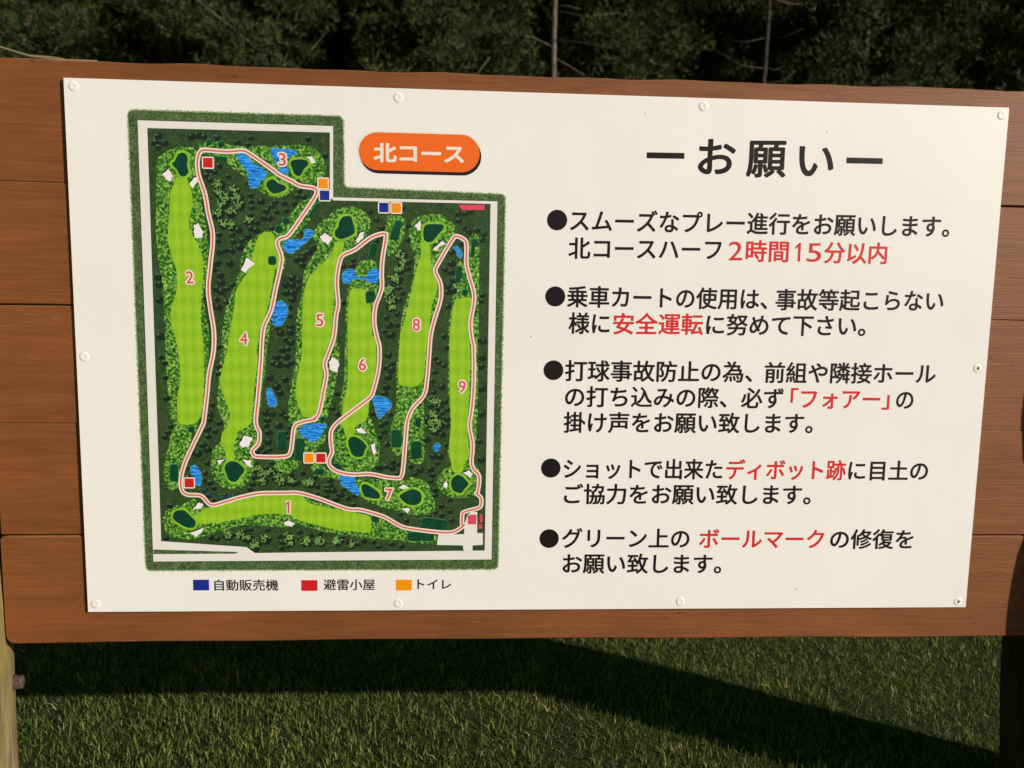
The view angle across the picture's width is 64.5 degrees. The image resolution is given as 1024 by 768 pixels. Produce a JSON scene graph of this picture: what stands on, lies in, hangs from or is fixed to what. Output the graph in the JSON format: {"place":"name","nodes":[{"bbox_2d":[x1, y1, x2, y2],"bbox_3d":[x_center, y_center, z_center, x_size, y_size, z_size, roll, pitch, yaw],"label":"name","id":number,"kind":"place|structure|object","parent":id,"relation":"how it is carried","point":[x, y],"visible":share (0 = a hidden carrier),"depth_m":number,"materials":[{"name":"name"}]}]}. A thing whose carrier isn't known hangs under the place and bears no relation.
{"place":"outdoors","nodes":[
{"label":"outdoors","id":0,"kind":"place"},
{"bbox_2d":[5,534,1001,767],"bbox_3d":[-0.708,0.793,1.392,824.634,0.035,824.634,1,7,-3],"label":"lawn","id":1,"kind":"structure","parent":0,"point":[567,754],"depth_m":1.88,"materials":[{"name":"plant"}]},
{"bbox_2d":[0,0,54,57],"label":"pine tree","id":2,"kind":"object","parent":1,"relation":"on","point":[21,32],"depth_m":12.72,"materials":[{"name":"green plant"}]},
{"bbox_2d":[0,0,128,62],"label":"pine tree","id":3,"kind":"object","parent":1,"relation":"on","point":[54,26],"visible":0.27,"depth_m":11.13,"materials":[{"name":"green plant"}]},
{"bbox_2d":[2,0,211,63],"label":"pine tree","id":4,"kind":"object","parent":1,"relation":"on","point":[141,52],"visible":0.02,"depth_m":14.18,"materials":[{"name":"green plant"}]},
{"bbox_2d":[48,0,277,66],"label":"pine tree","id":5,"kind":"object","parent":1,"relation":"on","point":[130,16],"visible":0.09,"depth_m":12.14,"materials":[{"name":"green plant"}]},
{"bbox_2d":[121,0,343,68],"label":"pine tree","id":6,"kind":"object","parent":1,"relation":"on","point":[248,3],"depth_m":15.48,"materials":[{"name":"green plant"}]},
{"bbox_2d":[124,0,365,69],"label":"pine tree","id":7,"kind":"object","parent":1,"relation":"on","point":[199,34],"visible":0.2,"depth_m":11.04,"materials":[{"name":"green plant"}]},
{"bbox_2d":[219,0,387,69],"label":"pine tree","id":8,"kind":"object","parent":1,"relation":"on","point":[287,31],"depth_m":15.47,"materials":[{"name":"green plant"}]},
{"bbox_2d":[299,0,490,71],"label":"pine tree","id":9,"kind":"object","parent":1,"relation":"on","point":[336,48],"visible":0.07,"depth_m":12.70,"materials":[{"name":"green plant"}]},
{"bbox_2d":[341,0,550,76],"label":"pine tree","id":10,"kind":"object","parent":1,"relation":"on","point":[439,42],"visible":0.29,"depth_m":11.20,"materials":[{"name":"green plant"}]},
{"bbox_2d":[378,0,560,75],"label":"pine tree","id":11,"kind":"object","parent":1,"relation":"on","point":[508,55],"depth_m":15.00,"materials":[{"name":"green plant"}]},
{"bbox_2d":[0,58,1023,767],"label":"sign board","id":12,"kind":"object","parent":1,"relation":"on","point":[42,576],"visible":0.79,"depth_m":1.33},
{"bbox_2d":[0,46,97,60],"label":"dry twig","id":13,"kind":"object","parent":12,"relation":"on","point":[30,55],"visible":0.93,"depth_m":1.25,"materials":[{"name":"brown wood"}]},
{"bbox_2d":[63,78,1008,611],"bbox_3d":[0.056,-0.038,1.332,1.500,0.850,0.004,1,7,-3],"label":"course sign","id":14,"kind":"object","parent":12,"relation":"attached to","point":[339,348],"visible":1,"depth_m":1.33,"materials":[{"name":"white painted metal panel"},{"name":"black ink"}]},
{"bbox_2d":[463,0,618,77],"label":"pine tree","id":15,"kind":"object","parent":1,"relation":"on","point":[537,28],"visible":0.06,"depth_m":14.64,"materials":[{"name":"green plant"}]},
{"bbox_2d":[523,2,603,77],"bbox_3d":[0.698,-9.015,20.038,6.513,15.721,6.966,-5,9,-39],"label":"pine tree","id":16,"kind":"object","parent":1,"relation":"on","point":[548,34],"visible":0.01,"depth_m":18.84,"materials":[{"name":"green plant"}]},
{"bbox_2d":[513,0,618,77],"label":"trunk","id":17,"kind":"object","parent":1,"relation":"on","point":[553,37],"visible":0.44,"depth_m":10.68,"materials":[{"name":"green plant"}]},
{"bbox_2d":[525,0,725,81],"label":"pine tree","id":18,"kind":"object","parent":1,"relation":"on","point":[632,39],"visible":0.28,"depth_m":11.87,"materials":[{"name":"green plant"}]},
{"bbox_2d":[580,0,767,82],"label":"pine tree","id":19,"kind":"object","parent":1,"relation":"on","point":[717,58],"visible":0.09,"depth_m":14.03,"materials":[{"name":"green plant"}]},
{"bbox_2d":[651,0,798,83],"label":"pine tree","id":20,"kind":"object","parent":1,"relation":"on","point":[756,30],"visible":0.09,"depth_m":15.35,"materials":[{"name":"green plant"}]},
{"bbox_2d":[666,0,820,83],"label":"pine tree","id":21,"kind":"object","parent":1,"relation":"on","point":[769,6],"visible":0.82,"depth_m":11.77,"materials":[{"name":"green plant"}]},
{"bbox_2d":[679,0,830,82],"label":"pine tree","id":22,"kind":"object","parent":1,"relation":"on","point":[789,28],"visible":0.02,"depth_m":16.02,"materials":[{"name":"green plant"}]},
{"bbox_2d":[680,0,906,80],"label":"pine tree","id":23,"kind":"object","parent":1,"relation":"on","point":[806,31],"depth_m":17.45,"materials":[{"name":"green plant"}]},
{"bbox_2d":[767,0,965,87],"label":"pine tree","id":24,"kind":"object","parent":1,"relation":"on","point":[833,57],"visible":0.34,"depth_m":12.29,"materials":[{"name":"green plant"}]},
{"bbox_2d":[784,0,1005,79],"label":"pine tree","id":25,"kind":"object","parent":1,"relation":"on","point":[807,44],"depth_m":16.41,"materials":[{"name":"green plant"}]},
{"bbox_2d":[854,0,1023,90],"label":"pine tree","id":26,"kind":"object","parent":1,"relation":"on","point":[958,16],"visible":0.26,"depth_m":12.78,"materials":[{"name":"green plant"}]},
{"bbox_2d":[885,0,1020,87],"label":"pine tree","id":27,"kind":"object","parent":1,"relation":"on","point":[944,26],"depth_m":15.81,"materials":[{"name":"green plant"}]},
{"bbox_2d":[947,0,1023,90],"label":"pine tree","id":28,"kind":"object","parent":1,"relation":"on","point":[1018,77],"visible":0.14,"depth_m":13.08,"materials":[{"name":"green plant"}]}
]}

